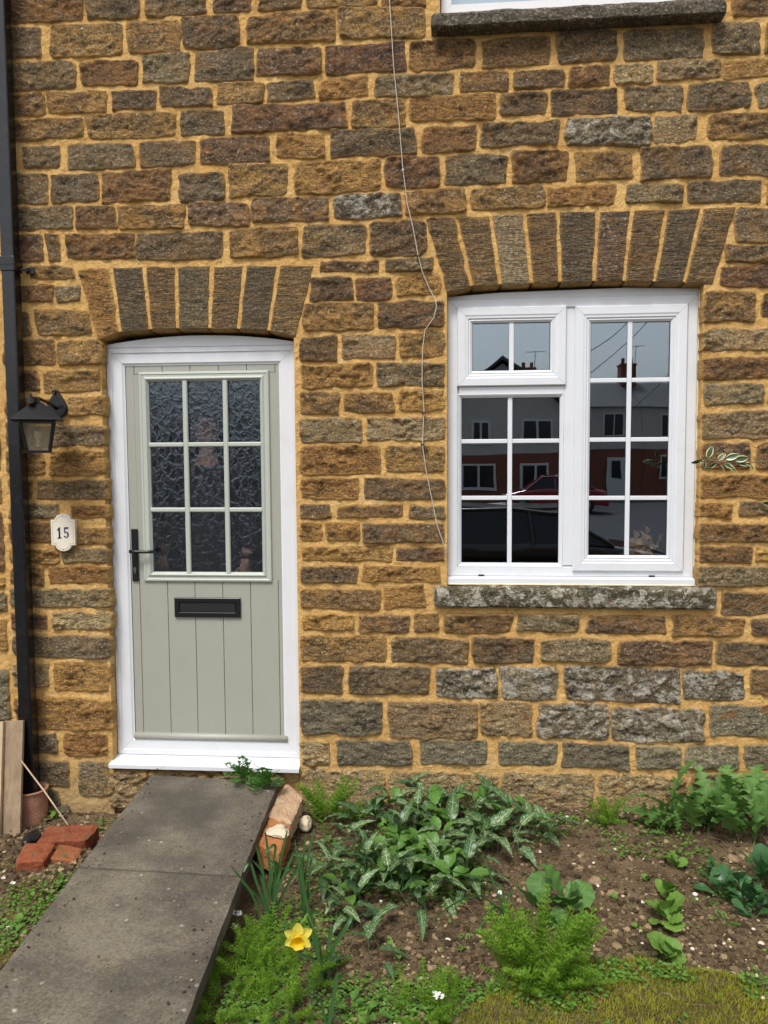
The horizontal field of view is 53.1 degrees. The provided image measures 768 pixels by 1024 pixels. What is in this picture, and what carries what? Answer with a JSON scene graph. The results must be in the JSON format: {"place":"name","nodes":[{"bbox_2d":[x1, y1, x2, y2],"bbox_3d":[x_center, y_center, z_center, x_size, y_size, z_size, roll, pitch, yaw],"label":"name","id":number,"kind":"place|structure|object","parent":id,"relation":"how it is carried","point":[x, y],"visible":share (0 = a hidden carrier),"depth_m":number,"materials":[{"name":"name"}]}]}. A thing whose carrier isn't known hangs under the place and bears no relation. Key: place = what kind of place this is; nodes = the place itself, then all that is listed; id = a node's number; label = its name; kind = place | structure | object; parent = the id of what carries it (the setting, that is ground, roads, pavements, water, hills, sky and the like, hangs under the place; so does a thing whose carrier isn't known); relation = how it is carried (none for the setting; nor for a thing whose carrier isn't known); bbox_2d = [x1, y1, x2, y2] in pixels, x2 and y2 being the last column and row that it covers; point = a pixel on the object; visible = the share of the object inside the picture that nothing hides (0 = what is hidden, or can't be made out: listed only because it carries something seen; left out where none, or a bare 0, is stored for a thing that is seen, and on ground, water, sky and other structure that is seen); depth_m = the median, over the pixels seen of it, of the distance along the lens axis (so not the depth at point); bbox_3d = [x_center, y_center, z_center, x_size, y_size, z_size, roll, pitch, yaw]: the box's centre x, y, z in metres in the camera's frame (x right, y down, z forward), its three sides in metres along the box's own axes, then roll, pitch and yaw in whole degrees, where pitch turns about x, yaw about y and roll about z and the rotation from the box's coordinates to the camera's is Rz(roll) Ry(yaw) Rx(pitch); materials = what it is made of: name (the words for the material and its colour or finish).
{"place":"outdoors","nodes":[
{"label":"outdoors","id":0,"kind":"place"},
{"bbox_2d":[0,775,277,1023],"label":"garden path","id":1,"kind":"structure","parent":0,"point":[131,941],"depth_m":2.70,"materials":[{"name":"concrete"}]},
{"bbox_2d":[4,766,277,1023],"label":"grit","id":2,"kind":"object","parent":1,"relation":"on","point":[191,979],"visible":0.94,"depth_m":2.75,"materials":[{"name":"gravel"}]},
{"bbox_2d":[223,755,254,782],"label":"parsley weed","id":3,"kind":"object","parent":1,"relation":"on","point":[241,771],"visible":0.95,"depth_m":3.77,"materials":[{"name":"green plant"}]},
{"bbox_2d":[246,764,285,790],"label":"parsley weed","id":4,"kind":"object","parent":1,"relation":"on","point":[265,776],"visible":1,"depth_m":3.72,"materials":[{"name":"green plant"}]},
{"bbox_2d":[0,799,767,1023],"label":"soil","id":5,"kind":"structure","parent":0,"point":[247,905],"depth_m":3.04,"materials":[{"name":"brown soil"}]},
{"bbox_2d":[0,721,4,834],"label":"wooden board","id":6,"kind":"object","parent":5,"relation":"on","point":[2,731],"visible":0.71,"depth_m":3.91,"materials":[{"name":"brown wood"}]},
{"bbox_2d":[1,720,24,835],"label":"wooden board","id":7,"kind":"object","parent":5,"relation":"on","point":[13,780],"visible":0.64,"depth_m":3.91,"materials":[{"name":"brown wood"}]},
{"bbox_2d":[0,863,58,970],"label":"moss","id":8,"kind":"object","parent":5,"relation":"on","point":[24,914],"visible":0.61,"depth_m":3.02,"materials":[{"name":"plant"}]},
{"bbox_2d":[21,829,41,845],"bbox_3d":[-1.612,1.490,3.510,0.081,0.050,0.109,2,4,30],"label":"black plastic scrap","id":9,"kind":"object","parent":5,"relation":"on","point":[33,836],"visible":0.91,"depth_m":3.49,"materials":[{"name":"plastic"}]},
{"bbox_2d":[16,843,53,871],"bbox_3d":[-1.533,1.522,3.372,0.146,0.077,0.180,-1,4,-4],"label":"brick","id":10,"kind":"object","parent":5,"relation":"on","point":[32,856],"visible":0.91,"depth_m":3.33,"materials":[{"name":"brick"}]},
{"bbox_2d":[22,781,48,826],"bbox_3d":[-1.846,1.593,4.030,0.176,0.300,0.176,0,4,4],"label":"flower pot","id":11,"kind":"object","parent":5,"relation":"on","point":[34,808],"visible":0.45,"depth_m":3.96,"materials":[{"name":"ceramic"}]},
{"bbox_2d":[50,845,82,863],"bbox_3d":[-1.407,1.541,3.411,0.143,0.072,0.140,0,4,4],"label":"brick","id":12,"kind":"object","parent":5,"relation":"on","point":[71,853],"visible":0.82,"depth_m":3.39,"materials":[{"name":"orange brick"}]},
{"bbox_2d":[37,824,98,848],"bbox_3d":[-1.463,1.520,3.562,0.240,0.078,0.165,0,4,-2],"label":"brick","id":13,"kind":"object","parent":5,"relation":"on","point":[82,836],"visible":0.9,"depth_m":3.54,"materials":[{"name":"red brick"}]},
{"bbox_2d":[193,970,278,1023],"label":"feathery plant","id":14,"kind":"object","parent":5,"relation":"on","point":[213,988],"visible":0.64,"depth_m":2.42,"materials":[{"name":"green plant"}]},
{"bbox_2d":[221,914,270,966],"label":"feathery plant","id":15,"kind":"object","parent":5,"relation":"on","point":[245,938],"visible":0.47,"depth_m":2.77,"materials":[{"name":"green plant"}]},
{"bbox_2d":[212,926,286,996],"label":"feathery plant","id":16,"kind":"object","parent":5,"relation":"on","point":[252,960],"visible":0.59,"depth_m":2.63,"materials":[{"name":"green plant"}]},
{"bbox_2d":[211,901,308,985],"bbox_3d":[-0.423,1.508,2.689,0.326,0.153,0.336,0,4,4],"label":"feathery plant","id":17,"kind":"object","parent":5,"relation":"on","point":[264,948],"visible":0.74,"depth_m":2.70,"materials":[{"name":"green plant"}]},
{"bbox_2d":[230,830,299,932],"bbox_3d":[-0.441,1.375,2.852,0.254,0.386,0.058,0,4,1],"label":"daffodil tuft","id":18,"kind":"object","parent":5,"relation":"on","point":[274,888],"visible":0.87,"depth_m":2.86,"materials":[{"name":"green plant"}]},
{"bbox_2d":[257,819,290,871],"bbox_3d":[-0.480,1.453,3.365,0.122,0.107,0.319,0,4,4],"label":"brick","id":19,"kind":"object","parent":5,"relation":"on","point":[261,846],"visible":0.64,"depth_m":3.28,"materials":[{"name":"orange brick"}]},
{"bbox_2d":[266,824,288,838],"bbox_3d":[-0.462,1.394,3.363,0.108,0.028,0.117,0,4,4],"label":"stone","id":20,"kind":"object","parent":19,"relation":"on","point":[278,830],"visible":0.95,"depth_m":3.34,"materials":[{"name":"beige stone"}]},
{"bbox_2d":[232,956,327,1023],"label":"feathery plant","id":21,"kind":"object","parent":5,"relation":"on","point":[298,1016],"visible":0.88,"depth_m":2.42,"materials":[{"name":"green plant"}]},
{"bbox_2d":[268,784,302,838],"bbox_3d":[-0.458,1.414,3.654,0.130,0.086,0.425,0,4,4],"label":"brick","id":22,"kind":"object","parent":5,"relation":"on","point":[287,808],"visible":0.88,"depth_m":3.59,"materials":[{"name":"beige brick"}]},
{"bbox_2d":[265,829,336,913],"bbox_3d":[-0.302,1.386,2.967,0.295,0.345,0.091,0,4,11],"label":"daffodil tuft","id":23,"kind":"object","parent":5,"relation":"on","point":[303,907],"visible":0.74,"depth_m":2.97,"materials":[{"name":"green plant"}]},
{"bbox_2d":[249,934,353,1002],"bbox_3d":[-0.281,1.533,2.568,0.340,0.155,0.357,0,4,4],"label":"feathery plant","id":24,"kind":"object","parent":5,"relation":"on","point":[316,971],"visible":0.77,"depth_m":2.58,"materials":[{"name":"green plant"}]},
{"bbox_2d":[298,815,311,831],"bbox_3d":[-0.376,1.475,3.639,0.069,0.078,0.079,0,4,4],"label":"stone chunk","id":25,"kind":"object","parent":5,"relation":"on","point":[304,823],"visible":0.97,"depth_m":3.62,"materials":[{"name":"beige stone"}]},
{"bbox_2d":[271,967,348,1023],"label":"feathery plant","id":26,"kind":"object","parent":5,"relation":"on","point":[310,1017],"visible":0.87,"depth_m":2.44,"materials":[{"name":"green plant"}]},
{"bbox_2d":[282,871,352,982],"bbox_3d":[-0.234,1.397,2.468,0.242,0.386,0.262,0,4,4],"label":"daffodil","id":27,"kind":"object","parent":5,"relation":"on","point":[298,935],"visible":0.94,"depth_m":2.56,"materials":[{"name":"green plant"}]},
{"bbox_2d":[294,836,351,900],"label":"variegated arum","id":28,"kind":"object","parent":5,"relation":"on","point":[326,852],"visible":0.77,"depth_m":3.20,"materials":[{"name":"green plant"}]},
{"bbox_2d":[312,971,337,1023],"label":"strap leaf plant","id":29,"kind":"object","parent":5,"relation":"on","point":[332,1004],"visible":1,"depth_m":2.36,"materials":[{"name":"green plant"}]},
{"bbox_2d":[295,775,376,823],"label":"feathery plant","id":30,"kind":"object","parent":5,"relation":"on","point":[321,802],"visible":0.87,"depth_m":3.71,"materials":[{"name":"green plant"}]},
{"bbox_2d":[307,820,376,855],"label":"variegated arum","id":31,"kind":"object","parent":5,"relation":"on","point":[360,824],"visible":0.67,"depth_m":3.45,"materials":[{"name":"green plant"}]},
{"bbox_2d":[317,879,378,932],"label":"variegated arum","id":32,"kind":"object","parent":5,"relation":"on","point":[354,887],"visible":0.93,"depth_m":2.91,"materials":[{"name":"green plant"}]},
{"bbox_2d":[336,989,364,1023],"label":"seedling","id":33,"kind":"object","parent":5,"relation":"on","point":[354,995],"visible":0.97,"depth_m":2.45,"materials":[{"name":"green plant"}]},
{"bbox_2d":[322,856,383,916],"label":"variegated arum","id":34,"kind":"object","parent":5,"relation":"on","point":[363,880],"visible":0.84,"depth_m":3.01,"materials":[{"name":"green plant"}]},
{"bbox_2d":[324,795,388,831],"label":"variegated arum","id":35,"kind":"object","parent":5,"relation":"on","point":[372,807],"visible":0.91,"depth_m":3.65,"materials":[{"name":"green plant"}]},
{"bbox_2d":[332,918,408,979],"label":"variegated arum","id":36,"kind":"object","parent":5,"relation":"on","point":[369,928],"visible":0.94,"depth_m":2.70,"materials":[{"name":"green plant"}]},
{"bbox_2d":[330,823,412,874],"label":"variegated arum","id":37,"kind":"object","parent":5,"relation":"on","point":[359,833],"visible":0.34,"depth_m":3.32,"materials":[{"name":"green plant"}]},
{"bbox_2d":[355,1000,390,1022],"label":"seedling","id":38,"kind":"object","parent":5,"relation":"on","point":[373,1004],"visible":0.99,"depth_m":2.40,"materials":[{"name":"green plant"}]},
{"bbox_2d":[322,831,424,891],"bbox_3d":[-0.037,1.448,3.170,0.374,0.201,0.229,2,4,30],"label":"variegated arum","id":39,"kind":"object","parent":5,"relation":"on","point":[368,845],"visible":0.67,"depth_m":3.17,"materials":[{"name":"green plant"}]},
{"bbox_2d":[345,785,415,823],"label":"variegated arum","id":40,"kind":"object","parent":5,"relation":"on","point":[399,796],"visible":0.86,"depth_m":3.68,"materials":[{"name":"green plant"}]},
{"bbox_2d":[0,806,766,1023],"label":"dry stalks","id":41,"kind":"object","parent":5,"relation":"on","point":[488,927],"visible":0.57,"depth_m":2.94,"materials":[{"name":"plant"}]},
{"bbox_2d":[0,806,767,1023],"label":"ground cover","id":42,"kind":"object","parent":5,"relation":"on","point":[414,1012],"visible":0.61,"depth_m":2.56,"materials":[{"name":"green plant"}]},
{"bbox_2d":[336,846,435,912],"bbox_3d":[0.021,1.448,3.105,0.397,0.206,0.288,1,4,26],"label":"variegated arum","id":43,"kind":"object","parent":5,"relation":"on","point":[408,860],"visible":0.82,"depth_m":3.10,"materials":[{"name":"green plant"}]},
{"bbox_2d":[359,847,422,892],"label":"leafy plant","id":44,"kind":"object","parent":5,"relation":"on","point":[377,858],"visible":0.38,"depth_m":3.19,"materials":[{"name":"green plant"}]},
{"bbox_2d":[374,817,412,853],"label":"parsley weed","id":45,"kind":"object","parent":5,"relation":"on","point":[383,819],"visible":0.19,"depth_m":3.52,"materials":[{"name":"green plant"}]},
{"bbox_2d":[382,799,414,850],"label":"variegated arum","id":46,"kind":"object","parent":5,"relation":"on","point":[402,818],"visible":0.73,"depth_m":3.46,"materials":[{"name":"green plant"}]},
{"bbox_2d":[375,827,439,870],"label":"leafy plant","id":47,"kind":"object","parent":5,"relation":"on","point":[433,836],"visible":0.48,"depth_m":3.32,"materials":[{"name":"green plant"}]},
{"bbox_2d":[365,872,460,940],"bbox_3d":[0.095,1.486,2.921,0.410,0.146,0.345,0,4,4],"label":"variegated arum","id":48,"kind":"object","parent":5,"relation":"on","point":[430,888],"visible":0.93,"depth_m":2.94,"materials":[{"name":"green plant"}]},
{"bbox_2d":[391,772,440,828],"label":"variegated arum","id":49,"kind":"object","parent":5,"relation":"on","point":[418,783],"visible":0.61,"depth_m":3.80,"materials":[{"name":"green plant"}]},
{"bbox_2d":[388,787,443,826],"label":"variegated arum","id":50,"kind":"object","parent":5,"relation":"on","point":[417,796],"visible":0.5,"depth_m":3.66,"materials":[{"name":"green plant"}]},
{"bbox_2d":[375,835,467,917],"bbox_3d":[0.167,1.467,3.058,0.360,0.204,0.363,-2,4,-17],"label":"variegated arum","id":51,"kind":"object","parent":5,"relation":"on","point":[434,853],"visible":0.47,"depth_m":3.08,"materials":[{"name":"green plant"}]},
{"bbox_2d":[394,830,458,873],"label":"leafy plant","id":52,"kind":"object","parent":5,"relation":"on","point":[417,844],"visible":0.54,"depth_m":3.28,"materials":[{"name":"green plant"}]},
{"bbox_2d":[384,957,472,1023],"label":"feathery plant","id":53,"kind":"object","parent":5,"relation":"on","point":[444,1008],"visible":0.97,"depth_m":2.44,"materials":[{"name":"green plant"}]},
{"bbox_2d":[407,962,467,1023],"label":"feathery plant","id":54,"kind":"object","parent":5,"relation":"on","point":[450,1019],"visible":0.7,"depth_m":2.46,"materials":[{"name":"green plant"}]},
{"bbox_2d":[409,847,491,903],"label":"leafy plant","id":55,"kind":"object","parent":5,"relation":"on","point":[449,861],"visible":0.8,"depth_m":3.08,"materials":[{"name":"green plant"}]},
{"bbox_2d":[420,825,481,868],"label":"variegated arum","id":56,"kind":"object","parent":5,"relation":"on","point":[449,829],"visible":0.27,"depth_m":3.33,"materials":[{"name":"green plant"}]},
{"bbox_2d":[411,789,494,846],"bbox_3d":[0.308,1.423,3.468,0.401,0.199,0.394,0,4,4],"label":"variegated arum","id":57,"kind":"object","parent":5,"relation":"on","point":[452,812],"visible":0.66,"depth_m":3.50,"materials":[{"name":"green plant"}]},
{"bbox_2d":[425,789,480,830],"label":"leafy plant","id":58,"kind":"object","parent":5,"relation":"on","point":[434,796],"visible":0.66,"depth_m":3.64,"materials":[{"name":"green plant"}]},
{"bbox_2d":[425,782,482,816],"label":"variegated arum","id":59,"kind":"object","parent":5,"relation":"on","point":[444,797],"visible":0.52,"depth_m":3.77,"materials":[{"name":"green plant"}]},
{"bbox_2d":[432,858,513,936],"bbox_3d":[0.298,1.494,2.863,0.272,0.297,0.326,2,4,29],"label":"snowdrop","id":60,"kind":"object","parent":5,"relation":"on","point":[501,891],"visible":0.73,"depth_m":2.95,"materials":[{"name":"green plant"}]},
{"bbox_2d":[436,828,511,908],"bbox_3d":[0.364,1.458,3.163,0.281,0.184,0.329,-2,4,-21],"label":"variegated arum","id":61,"kind":"object","parent":5,"relation":"on","point":[468,850],"visible":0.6,"depth_m":3.19,"materials":[{"name":"green plant"}]},
{"bbox_2d":[439,807,514,853],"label":"variegated arum","id":62,"kind":"object","parent":5,"relation":"on","point":[498,819],"visible":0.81,"depth_m":3.46,"materials":[{"name":"green plant"}]},
{"bbox_2d":[446,771,512,844],"bbox_3d":[0.525,1.405,3.749,0.310,0.223,0.433,3,5,43],"label":"variegated arum","id":63,"kind":"object","parent":5,"relation":"on","point":[483,793],"visible":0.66,"depth_m":3.76,"materials":[{"name":"green plant"}]},
{"bbox_2d":[476,811,536,867],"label":"variegated arum","id":64,"kind":"object","parent":5,"relation":"on","point":[524,820],"visible":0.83,"depth_m":3.39,"materials":[{"name":"green plant"}]},
{"bbox_2d":[471,784,552,847],"bbox_3d":[0.599,1.422,3.629,0.388,0.196,0.410,0,4,4],"label":"variegated arum","id":65,"kind":"object","parent":5,"relation":"on","point":[505,799],"visible":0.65,"depth_m":3.65,"materials":[{"name":"green plant"}]},
{"bbox_2d":[478,943,563,1013],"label":"feathery plant","id":66,"kind":"object","parent":5,"relation":"on","point":[536,991],"visible":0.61,"depth_m":2.47,"materials":[{"name":"green plant"}]},
{"bbox_2d":[517,871,552,916],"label":"broadleaf plant","id":67,"kind":"object","parent":5,"relation":"on","point":[536,881],"visible":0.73,"depth_m":2.97,"materials":[{"name":"green plant"}]},
{"bbox_2d":[490,795,580,830],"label":"variegated arum","id":68,"kind":"object","parent":5,"relation":"on","point":[524,802],"visible":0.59,"depth_m":3.63,"materials":[{"name":"green plant"}]},
{"bbox_2d":[513,804,560,848],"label":"variegated arum","id":69,"kind":"object","parent":5,"relation":"on","point":[550,835],"visible":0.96,"depth_m":3.50,"materials":[{"name":"green plant"}]},
{"bbox_2d":[475,882,609,991],"bbox_3d":[0.508,1.406,2.513,0.436,0.287,0.357,-4,5,-41],"label":"feathery plant","id":70,"kind":"object","parent":5,"relation":"on","point":[518,942],"visible":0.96,"depth_m":2.48,"materials":[{"name":"green plant"}]},
{"bbox_2d":[505,922,618,990],"bbox_3d":[0.571,1.450,2.499,0.358,0.182,0.288,0,4,4],"label":"feathery plant","id":71,"kind":"object","parent":5,"relation":"on","point":[576,969],"visible":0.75,"depth_m":2.44,"materials":[{"name":"green plant"}]},
{"bbox_2d":[536,863,594,918],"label":"broadleaf plant","id":72,"kind":"object","parent":5,"relation":"on","point":[580,894],"visible":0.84,"depth_m":2.90,"materials":[{"name":"green plant"}]},
{"bbox_2d":[540,906,592,932],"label":"broadleaf plant","id":73,"kind":"object","parent":5,"relation":"on","point":[558,911],"visible":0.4,"depth_m":2.81,"materials":[{"name":"green plant"}]},
{"bbox_2d":[442,943,767,1023],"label":"grass","id":74,"kind":"structure","parent":5,"relation":"on","point":[627,993],"depth_m":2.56,"materials":[{"name":"green plant"}]},
{"bbox_2d":[584,794,631,825],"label":"feathery plant","id":75,"kind":"object","parent":5,"relation":"on","point":[606,815],"visible":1,"depth_m":3.65,"materials":[{"name":"green plant"}]},
{"bbox_2d":[639,799,685,835],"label":"jagged weed","id":76,"kind":"object","parent":5,"relation":"on","point":[676,817],"visible":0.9,"depth_m":3.59,"materials":[{"name":"green plant"}]},
{"bbox_2d":[643,890,684,931],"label":"round leaved plant","id":77,"kind":"object","parent":5,"relation":"on","point":[670,908],"visible":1,"depth_m":2.88,"materials":[{"name":"green plant"}]},
{"bbox_2d":[654,878,678,897],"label":"round leaved plant","id":78,"kind":"object","parent":5,"relation":"on","point":[664,887],"visible":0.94,"depth_m":3.05,"materials":[{"name":"green plant"}]},
{"bbox_2d":[647,931,686,964],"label":"round leaved plant","id":79,"kind":"object","parent":5,"relation":"on","point":[668,947],"visible":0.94,"depth_m":2.67,"materials":[{"name":"green plant"}]},
{"bbox_2d":[622,760,713,839],"bbox_3d":[1.395,1.344,3.696,0.373,0.328,0.449,3,5,40],"label":"jagged weed","id":80,"kind":"object","parent":5,"relation":"on","point":[695,816],"visible":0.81,"depth_m":3.60,"materials":[{"name":"green plant"}]},
{"bbox_2d":[698,855,737,889],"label":"oval leaved plant","id":81,"kind":"object","parent":5,"relation":"on","point":[711,864],"visible":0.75,"depth_m":3.16,"materials":[{"name":"green plant"}]},
{"bbox_2d":[677,765,767,838],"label":"jagged weed","id":82,"kind":"object","parent":5,"relation":"on","point":[729,784],"visible":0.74,"depth_m":3.59,"materials":[{"name":"green plant"}]},
{"bbox_2d":[693,863,762,904],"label":"oval leaved plant","id":83,"kind":"object","parent":5,"relation":"on","point":[740,877],"visible":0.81,"depth_m":3.08,"materials":[{"name":"green plant"}]},
{"bbox_2d":[691,446,767,471],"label":"shrub twig","id":84,"kind":"object","parent":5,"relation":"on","point":[740,459],"visible":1,"depth_m":3.38,"materials":[{"name":"green plant"}]},
{"bbox_2d":[708,778,767,846],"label":"jagged weed","id":85,"kind":"object","parent":5,"relation":"on","point":[730,820],"visible":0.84,"depth_m":3.44,"materials":[{"name":"green plant"}]},
{"bbox_2d":[710,764,767,835],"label":"jagged weed","id":86,"kind":"object","parent":5,"relation":"on","point":[763,786],"visible":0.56,"depth_m":3.53,"materials":[{"name":"green plant"}]},
{"bbox_2d":[728,879,767,921],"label":"oval leaved plant","id":87,"kind":"object","parent":5,"relation":"on","point":[760,899],"visible":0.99,"depth_m":2.96,"materials":[{"name":"green plant"}]},
{"bbox_2d":[737,963,767,999],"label":"parsley weed","id":88,"kind":"object","parent":5,"relation":"on","point":[741,976],"visible":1,"depth_m":2.49,"materials":[{"name":"green plant"}]},
{"bbox_2d":[738,843,767,888],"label":"oval leaved plant","id":89,"kind":"object","parent":5,"relation":"on","point":[758,856],"visible":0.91,"depth_m":3.17,"materials":[{"name":"green plant"}]},
{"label":"terrain","id":90,"kind":"structure","parent":0,"visible":0},
{"bbox_2d":[0,328,15,721],"bbox_3d":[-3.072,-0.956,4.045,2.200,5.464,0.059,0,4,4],"label":"neighbour cottage","id":91,"kind":"structure","parent":90,"relation":"on","point":[7,697],"depth_m":4.05,"materials":[{"name":"brown stone"}]},
{"bbox_2d":[0,0,767,813],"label":"stone cottage","id":92,"kind":"structure","parent":90,"relation":"on","point":[228,306],"depth_m":3.84,"materials":[{"name":"stone"}]},
{"bbox_2d":[0,0,40,793],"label":"downpipe","id":93,"kind":"object","parent":92,"relation":"attached to","point":[11,267],"visible":0.94,"depth_m":3.89,"materials":[{"name":"black plastic"}]},
{"bbox_2d":[9,388,67,452],"bbox_3d":[-1.699,-0.459,3.802,0.253,0.335,0.326,-2,4,-21],"label":"wall lantern","id":94,"kind":"object","parent":92,"relation":"attached to","point":[52,412],"depth_m":3.71,"materials":[{"name":"black paint"}]},
{"bbox_2d":[51,514,77,550],"bbox_3d":[-1.659,0.106,3.987,0.129,0.194,0.030,0,4,4],"label":"house number plaque","id":95,"kind":"object","parent":92,"relation":"attached to","point":[63,532],"visible":1,"depth_m":3.98,"materials":[{"name":"beige ceramic"}]},
{"bbox_2d":[126,364,287,741],"bbox_3d":[-0.928,0.218,4.018,0.830,2.019,0.079,0,4,4],"label":"door","id":96,"kind":"structure","parent":92,"relation":"in","point":[204,440],"depth_m":4.03,"materials":[{"name":"grey wood"}]},
{"bbox_2d":[389,0,444,557],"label":"cable","id":97,"kind":"object","parent":92,"relation":"attached to","point":[418,257],"visible":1,"depth_m":3.75,"materials":[{"name":"white metal"}]},
{"bbox_2d":[441,0,670,12],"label":"window","id":98,"kind":"structure","parent":92,"relation":"in","point":[447,6],"depth_m":3.72,"materials":[{"name":"white plastic"}]},
{"bbox_2d":[447,288,699,586],"bbox_3d":[0.932,-0.367,3.851,1.233,1.469,0.125,0,4,4],"label":"window","id":99,"kind":"structure","parent":92,"relation":"in","point":[570,314],"depth_m":3.82,"materials":[{"name":"white plastic"}]},
{"bbox_2d":[622,526,662,554],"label":"dried plant","id":100,"kind":"object","parent":92,"relation":"on","point":[640,546],"visible":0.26,"depth_m":3.96,"materials":[{"name":"brown plant"}]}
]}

